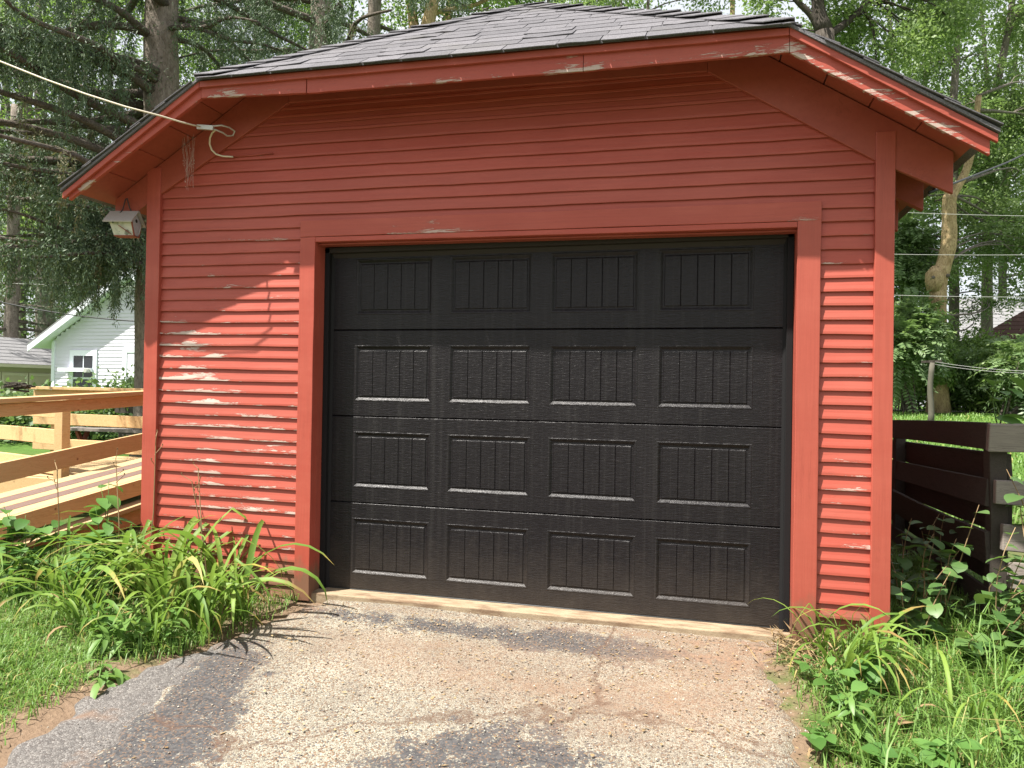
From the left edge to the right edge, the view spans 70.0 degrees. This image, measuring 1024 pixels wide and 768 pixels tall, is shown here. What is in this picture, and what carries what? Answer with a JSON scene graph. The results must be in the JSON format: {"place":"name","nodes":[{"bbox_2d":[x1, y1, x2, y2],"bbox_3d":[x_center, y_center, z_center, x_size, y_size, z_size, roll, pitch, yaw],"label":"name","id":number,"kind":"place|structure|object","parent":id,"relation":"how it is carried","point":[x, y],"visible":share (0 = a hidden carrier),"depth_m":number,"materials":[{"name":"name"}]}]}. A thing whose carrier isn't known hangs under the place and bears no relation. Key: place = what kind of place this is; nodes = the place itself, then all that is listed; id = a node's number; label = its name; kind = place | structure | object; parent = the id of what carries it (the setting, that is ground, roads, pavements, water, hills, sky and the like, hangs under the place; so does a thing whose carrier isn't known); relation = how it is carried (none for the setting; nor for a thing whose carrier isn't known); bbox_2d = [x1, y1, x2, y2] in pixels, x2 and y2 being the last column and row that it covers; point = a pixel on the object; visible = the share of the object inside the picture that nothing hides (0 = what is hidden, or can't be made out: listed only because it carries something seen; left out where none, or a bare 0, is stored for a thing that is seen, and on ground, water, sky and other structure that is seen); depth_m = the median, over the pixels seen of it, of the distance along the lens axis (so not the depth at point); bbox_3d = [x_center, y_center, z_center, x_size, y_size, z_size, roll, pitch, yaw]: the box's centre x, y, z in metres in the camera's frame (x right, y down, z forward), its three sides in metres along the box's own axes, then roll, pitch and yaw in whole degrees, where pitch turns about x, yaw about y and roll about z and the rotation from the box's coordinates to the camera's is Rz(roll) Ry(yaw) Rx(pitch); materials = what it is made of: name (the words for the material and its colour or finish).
{"place":"outdoors","nodes":[
{"label":"outdoors","id":0,"kind":"place"},
{"bbox_2d":[0,520,302,745],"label":"lawn grass","id":1,"kind":"structure","parent":0,"point":[7,645],"depth_m":3.61,"materials":[{"name":"green plant"}]},
{"bbox_2d":[80,600,808,767],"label":"driveway","id":2,"kind":"structure","parent":0,"point":[188,745],"depth_m":3.10,"materials":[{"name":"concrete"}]},
{"bbox_2d":[28,599,810,767],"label":"loose stones","id":3,"kind":"object","parent":2,"relation":"on","point":[741,692],"visible":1,"depth_m":3.27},
{"bbox_2d":[0,399,1023,767],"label":"ground","id":4,"kind":"structure","parent":0,"point":[52,717],"depth_m":3.38,"materials":[{"name":"soil"}]},
{"bbox_2d":[3,382,35,391],"bbox_3d":[-5.671,0.036,8.406,0.340,0.117,0.139,1,0,15],"label":"bark pile","id":5,"kind":"object","parent":4,"relation":"on","point":[16,386],"visible":1,"depth_m":8.37,"materials":[{"name":"brown wood"}]},
{"bbox_2d":[0,545,47,596],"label":"weed","id":6,"kind":"object","parent":4,"relation":"on","point":[22,551],"visible":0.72,"depth_m":4.22,"materials":[{"name":"green plant"}]},
{"bbox_2d":[0,337,50,394],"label":"beige shed","id":7,"kind":"structure","parent":4,"relation":"on","point":[18,361],"depth_m":25.64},
{"bbox_2d":[1,372,27,394],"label":"door","id":8,"kind":"structure","parent":7,"relation":"in","point":[14,377],"depth_m":25.00,"materials":[{"name":"green"}]},
{"bbox_2d":[28,373,50,390],"bbox_3d":[-16.774,0.144,26.030,0.059,1.044,0.980,1,0,15],"label":"door","id":9,"kind":"structure","parent":7,"relation":"in","point":[39,378],"depth_m":25.92,"materials":[{"name":"green"}]},
{"bbox_2d":[0,553,51,594],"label":"daylily clump","id":10,"kind":"object","parent":4,"relation":"on","point":[15,564],"visible":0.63,"depth_m":4.24,"materials":[{"name":"green plant"}]},
{"bbox_2d":[0,507,56,577],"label":"weed","id":11,"kind":"object","parent":4,"relation":"on","point":[9,520],"visible":0.59,"depth_m":4.50,"materials":[{"name":"green plant"}]},
{"bbox_2d":[0,515,76,575],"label":"weed","id":12,"kind":"object","parent":4,"relation":"on","point":[20,523],"visible":0.7,"depth_m":4.49,"materials":[{"name":"green plant"}]},
{"bbox_2d":[0,375,87,428],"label":"bush","id":13,"kind":"object","parent":4,"relation":"on","point":[15,393],"visible":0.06,"depth_m":14.07,"materials":[{"name":"green plant"}]},
{"bbox_2d":[0,104,92,338],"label":"spruce tree","id":14,"kind":"object","parent":4,"relation":"on","point":[10,328],"visible":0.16,"depth_m":26.91,"materials":[{"name":"green plant"}]},
{"bbox_2d":[0,4,96,338],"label":"maple tree","id":15,"kind":"object","parent":4,"relation":"on","point":[22,334],"visible":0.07,"depth_m":35.93,"materials":[{"name":"green plant"}]},
{"bbox_2d":[0,1,131,333],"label":"backdrop tree","id":16,"kind":"object","parent":4,"relation":"on","point":[1,113],"visible":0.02,"depth_m":47.80,"materials":[{"name":"green plant"}]},
{"bbox_2d":[0,364,133,443],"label":"bush","id":17,"kind":"object","parent":4,"relation":"on","point":[127,383],"visible":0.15,"depth_m":13.53,"materials":[{"name":"green plant"}]},
{"bbox_2d":[0,386,142,554],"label":"wooden ramp","id":18,"kind":"structure","parent":4,"relation":"on","point":[85,468],"depth_m":6.07,"materials":[{"name":"brown wood"}]},
{"bbox_2d":[0,0,142,336],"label":"maple tree","id":19,"kind":"object","parent":4,"relation":"on","point":[38,115],"visible":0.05,"depth_m":30.67,"materials":[{"name":"green plant"}]},
{"bbox_2d":[0,515,145,596],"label":"daylily clump","id":20,"kind":"object","parent":4,"relation":"on","point":[52,576],"visible":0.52,"depth_m":4.25,"materials":[{"name":"green plant"}]},
{"bbox_2d":[63,549,95,600],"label":"weed","id":21,"kind":"object","parent":4,"relation":"on","point":[83,563],"visible":0.45,"depth_m":4.16,"materials":[{"name":"green plant"}]},
{"bbox_2d":[27,268,135,390],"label":"white house","id":22,"kind":"structure","parent":4,"relation":"on","point":[80,347],"depth_m":23.37,"materials":[{"name":"paint"}]},
{"bbox_2d":[57,350,97,390],"bbox_3d":[-13.921,-0.199,23.412,1.341,1.790,0.380,1,0,19],"label":"window","id":23,"kind":"structure","parent":22,"relation":"in","point":[81,361],"depth_m":23.49,"materials":[{"name":"white wood"}]},
{"bbox_2d":[122,347,133,380],"bbox_3d":[-11.692,-0.195,22.814,1.170,1.897,0.070,1,0,19],"label":"door","id":24,"kind":"structure","parent":22,"relation":"in","point":[128,352],"depth_m":22.92,"materials":[{"name":"white wood"}]},
{"bbox_2d":[1,560,161,645],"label":"daylily clump","id":25,"kind":"object","parent":4,"relation":"on","point":[101,602],"visible":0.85,"depth_m":3.76,"materials":[{"name":"green plant"}]},
{"bbox_2d":[0,527,177,626],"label":"daylily clump","id":26,"kind":"object","parent":4,"relation":"on","point":[107,570],"visible":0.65,"depth_m":3.94,"materials":[{"name":"green plant"}]},
{"bbox_2d":[2,516,183,595],"bbox_3d":[-2.365,1.023,4.533,1.057,0.508,1.322,1,0,15],"label":"daylily clump","id":27,"kind":"object","parent":4,"relation":"on","point":[131,533],"visible":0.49,"depth_m":4.29,"materials":[{"name":"green plant"}]},
{"bbox_2d":[63,518,132,589],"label":"weed","id":28,"kind":"object","parent":4,"relation":"on","point":[108,529],"visible":0.51,"depth_m":4.40,"materials":[{"name":"green plant"}]},
{"bbox_2d":[69,656,130,698],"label":"weed","id":29,"kind":"object","parent":4,"relation":"on","point":[119,676],"visible":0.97,"depth_m":3.27,"materials":[{"name":"green plant"}]},
{"bbox_2d":[73,483,136,580],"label":"weed","id":30,"kind":"object","parent":4,"relation":"on","point":[107,502],"visible":0.57,"depth_m":4.60,"materials":[{"name":"green plant"}]},
{"bbox_2d":[70,427,141,439],"bbox_3d":[-5.959,0.956,10.972,1.700,0.570,0.320,1,0,15],"label":"garden bench","id":31,"kind":"object","parent":4,"relation":"on","point":[77,430],"visible":0.23,"depth_m":10.94,"materials":[{"name":"grey wood"}]},
{"bbox_2d":[85,622,130,659],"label":"weed","id":32,"kind":"object","parent":4,"relation":"on","point":[97,644],"visible":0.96,"depth_m":3.51,"materials":[{"name":"green plant"}]},
{"bbox_2d":[88,601,131,638],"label":"weed","id":33,"kind":"object","parent":4,"relation":"on","point":[110,620],"visible":0.58,"depth_m":3.70,"materials":[{"name":"green plant"}]},
{"bbox_2d":[95,608,151,659],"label":"weed","id":34,"kind":"object","parent":4,"relation":"on","point":[135,634],"visible":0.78,"depth_m":3.57,"materials":[{"name":"green plant"}]},
{"bbox_2d":[4,633,252,767],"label":"gravel edge","id":35,"kind":"object","parent":4,"relation":"on","point":[60,744],"visible":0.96,"depth_m":2.92,"materials":[{"name":"grey gravel"}]},
{"bbox_2d":[34,0,242,132],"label":"backdrop tree","id":36,"kind":"object","parent":4,"relation":"on","point":[140,50],"depth_m":49.55,"materials":[{"name":"green plant"}]},
{"bbox_2d":[26,507,260,602],"bbox_3d":[-2.009,1.010,4.314,1.395,0.577,1.150,1,0,-23],"label":"daylily clump","id":37,"kind":"object","parent":4,"relation":"on","point":[192,523],"visible":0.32,"depth_m":4.24,"materials":[{"name":"green plant"}]},
{"bbox_2d":[0,537,289,748],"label":"dry thatch","id":38,"kind":"object","parent":4,"relation":"on","point":[97,637],"visible":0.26,"depth_m":3.62,"materials":[{"name":"plant"}]},
{"bbox_2d":[78,578,223,651],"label":"daylily clump","id":39,"kind":"object","parent":4,"relation":"on","point":[156,624],"visible":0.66,"depth_m":3.69,"materials":[{"name":"green plant"}]},
{"bbox_2d":[44,539,268,647],"bbox_3d":[-1.859,1.044,3.871,1.079,0.533,1.047,1,0,-22],"label":"daylily clump","id":40,"kind":"object","parent":4,"relation":"on","point":[166,587],"visible":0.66,"depth_m":3.90,"materials":[{"name":"green plant"}]},
{"bbox_2d":[140,609,189,656],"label":"weed","id":41,"kind":"object","parent":4,"relation":"on","point":[167,631],"visible":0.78,"depth_m":3.64,"materials":[{"name":"green plant"}]},
{"bbox_2d":[0,0,334,456],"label":"spruce tree","id":42,"kind":"object","parent":4,"relation":"on","point":[96,250],"visible":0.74,"depth_m":10.03,"materials":[{"name":"green plant"}]},
{"bbox_2d":[107,537,315,639],"bbox_3d":[-1.629,1.084,3.870,1.280,0.480,0.808,1,0,15],"label":"daylily clump","id":43,"kind":"object","parent":4,"relation":"on","point":[198,610],"visible":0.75,"depth_m":3.83,"materials":[{"name":"green plant"}]},
{"bbox_2d":[90,526,332,599],"bbox_3d":[-1.827,1.023,4.380,1.214,0.561,1.220,1,0,-28],"label":"daylily clump","id":44,"kind":"object","parent":4,"relation":"on","point":[200,544],"visible":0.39,"depth_m":4.25,"materials":[{"name":"green plant"}]},
{"bbox_2d":[113,0,354,83],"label":"maple tree","id":45,"kind":"object","parent":4,"relation":"on","point":[210,64],"visible":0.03,"depth_m":30.73,"materials":[{"name":"green plant"}]},
{"bbox_2d":[144,519,327,627],"bbox_3d":[-1.503,1.072,4.060,0.914,0.486,1.139,1,0,15],"label":"daylily clump","id":46,"kind":"object","parent":4,"relation":"on","point":[233,599],"visible":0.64,"depth_m":4.10,"materials":[{"name":"green plant"}]},
{"bbox_2d":[130,0,469,85],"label":"spruce tree","id":47,"kind":"object","parent":4,"relation":"on","point":[323,24],"visible":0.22,"depth_m":13.70,"materials":[{"name":"green plant"}]},
{"bbox_2d":[241,0,458,46],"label":"backdrop tree","id":48,"kind":"object","parent":4,"relation":"on","point":[357,15],"visible":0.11,"depth_m":48.41,"materials":[{"name":"green plant"}]},
{"bbox_2d":[267,0,474,43],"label":"spruce tree","id":49,"kind":"object","parent":4,"relation":"on","point":[374,6],"visible":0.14,"depth_m":18.92,"materials":[{"name":"green plant"}]},
{"bbox_2d":[361,0,536,30],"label":"maple tree","id":50,"kind":"object","parent":4,"relation":"on","point":[431,14],"visible":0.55,"depth_m":25.93,"materials":[{"name":"green plant"}]},
{"bbox_2d":[58,1,1003,646],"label":"garage","id":51,"kind":"structure","parent":4,"relation":"on","point":[560,313],"depth_m":4.16,"materials":[{"name":"red paint"}]},
{"bbox_2d":[102,198,145,237],"bbox_3d":[-2.511,-1.079,4.736,0.190,0.253,0.178,1,0,3],"label":"birdhouse","id":52,"kind":"object","parent":51,"relation":"hanging from","point":[128,224],"visible":1,"depth_m":4.70,"materials":[{"name":"paint"}]},
{"bbox_2d":[0,61,272,157],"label":"service cable","id":53,"kind":"object","parent":51,"relation":"attached to","point":[204,127],"visible":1,"depth_m":4.33,"materials":[{"name":"white plastic"}]},
{"bbox_2d":[328,239,783,628],"bbox_3d":[0.164,0.222,4.256,2.740,2.162,0.052,1,0,15],"label":"garage door","id":54,"kind":"structure","parent":51,"relation":"in","point":[589,430],"depth_m":4.20,"materials":[{"name":"black metal"}]},
{"bbox_2d":[927,154,1023,193],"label":"black cable","id":55,"kind":"object","parent":51,"relation":"attached to","point":[955,182],"visible":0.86,"depth_m":5.79,"materials":[{"name":"black plastic"}]},
{"bbox_2d":[467,0,669,9],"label":"backdrop tree","id":56,"kind":"object","parent":4,"relation":"on","point":[586,4],"visible":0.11,"depth_m":51.97,"materials":[{"name":"green plant"}]},
{"bbox_2d":[553,0,743,12],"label":"maple tree","id":57,"kind":"object","parent":4,"relation":"on","point":[620,3],"visible":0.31,"depth_m":35.14,"materials":[{"name":"green plant"}]},
{"bbox_2d":[743,624,844,679],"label":"dry leaf litter","id":58,"kind":"object","parent":4,"relation":"on","point":[804,651],"visible":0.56,"depth_m":3.57,"materials":[{"name":"beige plant"}]},
{"bbox_2d":[792,654,841,688],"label":"weed","id":59,"kind":"object","parent":4,"relation":"on","point":[804,665],"visible":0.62,"depth_m":3.27,"materials":[{"name":"green plant"}]},
{"bbox_2d":[749,598,889,660],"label":"daylily clump","id":60,"kind":"object","parent":4,"relation":"on","point":[825,642],"visible":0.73,"depth_m":3.53,"materials":[{"name":"green plant"}]},
{"bbox_2d":[799,720,866,764],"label":"weed","id":61,"kind":"object","parent":4,"relation":"on","point":[816,738],"visible":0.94,"depth_m":2.68,"materials":[{"name":"green plant"}]},
{"bbox_2d":[813,653,882,715],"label":"weed","id":62,"kind":"object","parent":4,"relation":"on","point":[856,685],"visible":0.69,"depth_m":2.98,"materials":[{"name":"green plant"}]},
{"bbox_2d":[822,689,884,742],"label":"weed","id":63,"kind":"object","parent":4,"relation":"on","point":[841,712],"visible":0.88,"depth_m":2.75,"materials":[{"name":"green plant"}]},
{"bbox_2d":[789,606,933,699],"bbox_3d":[1.589,1.186,3.254,0.515,0.343,0.696,1,-1,37],"label":"daylily clump","id":64,"kind":"object","parent":4,"relation":"on","point":[852,647],"visible":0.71,"depth_m":3.19,"materials":[{"name":"green plant"}]},
{"bbox_2d":[774,607,955,667],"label":"daylily clump","id":65,"kind":"object","parent":4,"relation":"on","point":[867,630],"visible":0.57,"depth_m":3.48,"materials":[{"name":"green plant"}]},
{"bbox_2d":[729,0,1002,77],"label":"dark locust tree","id":66,"kind":"object","parent":4,"relation":"on","point":[834,22],"visible":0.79,"depth_m":21.27,"materials":[{"name":"green plant"}]},
{"bbox_2d":[843,635,901,698],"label":"weed","id":67,"kind":"object","parent":4,"relation":"on","point":[871,674],"visible":0.67,"depth_m":3.14,"materials":[{"name":"green plant"}]},
{"bbox_2d":[858,742,938,767],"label":"weed","id":68,"kind":"object","parent":4,"relation":"on","point":[892,753],"visible":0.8,"depth_m":2.55,"materials":[{"name":"green plant"}]},
{"bbox_2d":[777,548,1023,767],"bbox_3d":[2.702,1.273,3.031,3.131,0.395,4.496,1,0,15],"label":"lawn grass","id":69,"kind":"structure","parent":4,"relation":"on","point":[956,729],"depth_m":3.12,"materials":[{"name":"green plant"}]},
{"bbox_2d":[779,572,1023,767],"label":"weeds","id":70,"kind":"object","parent":4,"relation":"on","point":[809,751],"visible":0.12,"depth_m":3.11,"materials":[{"name":"green plant"}]},
{"bbox_2d":[785,560,1023,767],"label":"long grass","id":71,"kind":"structure","parent":4,"relation":"on","point":[889,732],"depth_m":2.96,"materials":[{"name":"green plant"}]},
{"bbox_2d":[890,518,948,605],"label":"vine","id":72,"kind":"object","parent":4,"relation":"on","point":[905,565],"visible":0.63,"depth_m":4.22,"materials":[{"name":"green plant"}]},
{"bbox_2d":[890,566,962,643],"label":"vine","id":73,"kind":"object","parent":4,"relation":"on","point":[935,611],"visible":0.87,"depth_m":3.67,"materials":[{"name":"green plant"}]},
{"bbox_2d":[893,369,961,410],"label":"bush","id":74,"kind":"object","parent":4,"relation":"on","point":[921,400],"visible":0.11,"depth_m":24.27,"materials":[{"name":"green plant"}]},
{"bbox_2d":[893,287,966,413],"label":"sumac shrub","id":75,"kind":"object","parent":4,"relation":"on","point":[916,341],"visible":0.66,"depth_m":22.36,"materials":[{"name":"green plant"}]},
{"bbox_2d":[921,360,941,419],"bbox_3d":[10.902,0.244,19.000,0.467,1.746,0.159,1,0,15],"label":"clothesline post","id":76,"kind":"object","parent":4,"relation":"on","point":[931,410],"visible":0.85,"depth_m":18.95,"materials":[{"name":"grey wood"}]},
{"bbox_2d":[894,207,973,409],"bbox_3d":[13.718,-2.466,25.139,3.789,6.919,3.872,1,0,15],"label":"sumac shrub","id":77,"kind":"object","parent":4,"relation":"on","point":[909,235],"visible":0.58,"depth_m":24.44,"materials":[{"name":"green plant"}]},
{"bbox_2d":[911,737,984,767],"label":"weed","id":78,"kind":"object","parent":4,"relation":"on","point":[930,753],"visible":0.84,"depth_m":2.54,"materials":[{"name":"green plant"}]},
{"bbox_2d":[907,505,989,625],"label":"vine","id":79,"kind":"object","parent":4,"relation":"on","point":[957,566],"visible":0.8,"depth_m":3.86,"materials":[{"name":"green plant"}]},
{"bbox_2d":[887,6,1011,315],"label":"backdrop tree","id":80,"kind":"object","parent":4,"relation":"on","point":[943,94],"visible":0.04,"depth_m":45.77,"materials":[{"name":"green plant"}]},
{"bbox_2d":[877,0,1023,336],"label":"locust tree","id":81,"kind":"object","parent":4,"relation":"on","point":[955,66],"visible":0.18,"depth_m":27.39,"materials":[{"name":"green plant"}]},
{"bbox_2d":[891,420,1012,616],"bbox_3d":[3.218,0.815,6.157,0.174,1.158,4.532,1,0,15],"label":"plank fence","id":82,"kind":"object","parent":4,"relation":"on","point":[953,481],"visible":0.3,"depth_m":4.79,"materials":[{"name":"brown wood"}]},
{"bbox_2d":[911,515,971,595],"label":"vine","id":83,"kind":"object","parent":82,"relation":"attached to","point":[920,550],"visible":0.63,"depth_m":4.39,"materials":[{"name":"green plant"}]},
{"bbox_2d":[900,338,1012,411],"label":"bush","id":84,"kind":"object","parent":4,"relation":"on","point":[970,382],"visible":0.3,"depth_m":23.86,"materials":[{"name":"green plant"}]},
{"bbox_2d":[894,64,1023,412],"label":"tan trunk tree","id":85,"kind":"object","parent":4,"relation":"on","point":[996,250],"visible":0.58,"depth_m":25.53,"materials":[{"name":"green plant"}]},
{"bbox_2d":[895,640,1023,745],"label":"daylily clump","id":86,"kind":"object","parent":4,"relation":"on","point":[949,687],"visible":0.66,"depth_m":2.86,"materials":[{"name":"green plant"}]},
{"bbox_2d":[920,2,1023,297],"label":"backdrop tree","id":87,"kind":"object","parent":4,"relation":"on","point":[981,57],"visible":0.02,"depth_m":49.85,"materials":[{"name":"green plant"}]},
{"bbox_2d":[928,0,1023,345],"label":"locust tree","id":88,"kind":"object","parent":4,"relation":"on","point":[1013,31],"visible":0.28,"depth_m":28.91,"materials":[{"name":"green plant"}]},
{"bbox_2d":[952,321,1010,358],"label":"bush","id":89,"kind":"object","parent":4,"relation":"on","point":[978,340],"visible":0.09,"depth_m":26.32,"materials":[{"name":"green plant"}]},
{"bbox_2d":[950,385,1023,412],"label":"bush","id":90,"kind":"object","parent":4,"relation":"on","point":[971,406],"visible":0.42,"depth_m":24.04,"materials":[{"name":"green plant"}]},
{"bbox_2d":[952,621,1023,664],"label":"vine","id":91,"kind":"object","parent":4,"relation":"on","point":[964,640],"visible":0.74,"depth_m":3.39,"materials":[{"name":"green plant"}]},
{"bbox_2d":[960,329,1023,416],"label":"sumac shrub","id":92,"kind":"object","parent":4,"relation":"on","point":[1012,350],"visible":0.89,"depth_m":22.01,"materials":[{"name":"green plant"}]},
{"bbox_2d":[965,527,1023,624],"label":"vine","id":93,"kind":"object","parent":4,"relation":"on","point":[983,597],"visible":0.75,"depth_m":3.67,"materials":[{"name":"green plant"}]},
{"bbox_2d":[976,574,1023,644],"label":"vine","id":94,"kind":"object","parent":4,"relation":"on","point":[1008,617],"visible":0.88,"depth_m":3.53,"materials":[{"name":"green plant"}]},
{"bbox_2d":[981,725,1023,761],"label":"weed","id":95,"kind":"object","parent":4,"relation":"on","point":[1012,733],"visible":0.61,"depth_m":2.67,"materials":[{"name":"green plant"}]},
{"bbox_2d":[983,423,1023,613],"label":"board fence","id":96,"kind":"object","parent":4,"relation":"on","point":[1002,439],"visible":0.69,"depth_m":3.91,"materials":[{"name":"grey wood"}]},
{"bbox_2d":[976,371,1023,423],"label":"vine","id":97,"kind":"object","parent":96,"relation":"attached to","point":[1011,418],"visible":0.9,"depth_m":3.98,"materials":[{"name":"green plant"}]},
{"bbox_2d":[1004,469,1023,607],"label":"vine","id":98,"kind":"object","parent":96,"relation":"hanging from","point":[1011,497],"visible":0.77,"depth_m":3.72,"materials":[{"name":"green plant"}]},
{"bbox_2d":[0,0,1023,338],"label":"sky","id":99,"kind":"structure","parent":0,"point":[796,12],"materials":[{"name":"white"}]},
{"bbox_2d":[892,411,1023,528],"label":"back lawn grass","id":100,"kind":"structure","parent":0,"point":[962,415],"depth_m":19.97,"materials":[{"name":"green plant"}]},
{"bbox_2d":[916,311,1023,406],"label":"brown roofed house","id":101,"kind":"structure","parent":0,"point":[1016,325],"depth_m":31.05,"materials":[{"name":"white paint"}]},
{"bbox_2d":[959,298,1023,340],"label":"grey roofed house","id":102,"kind":"structure","parent":0,"point":[997,322],"depth_m":44.06,"materials":[{"name":"white paint"}]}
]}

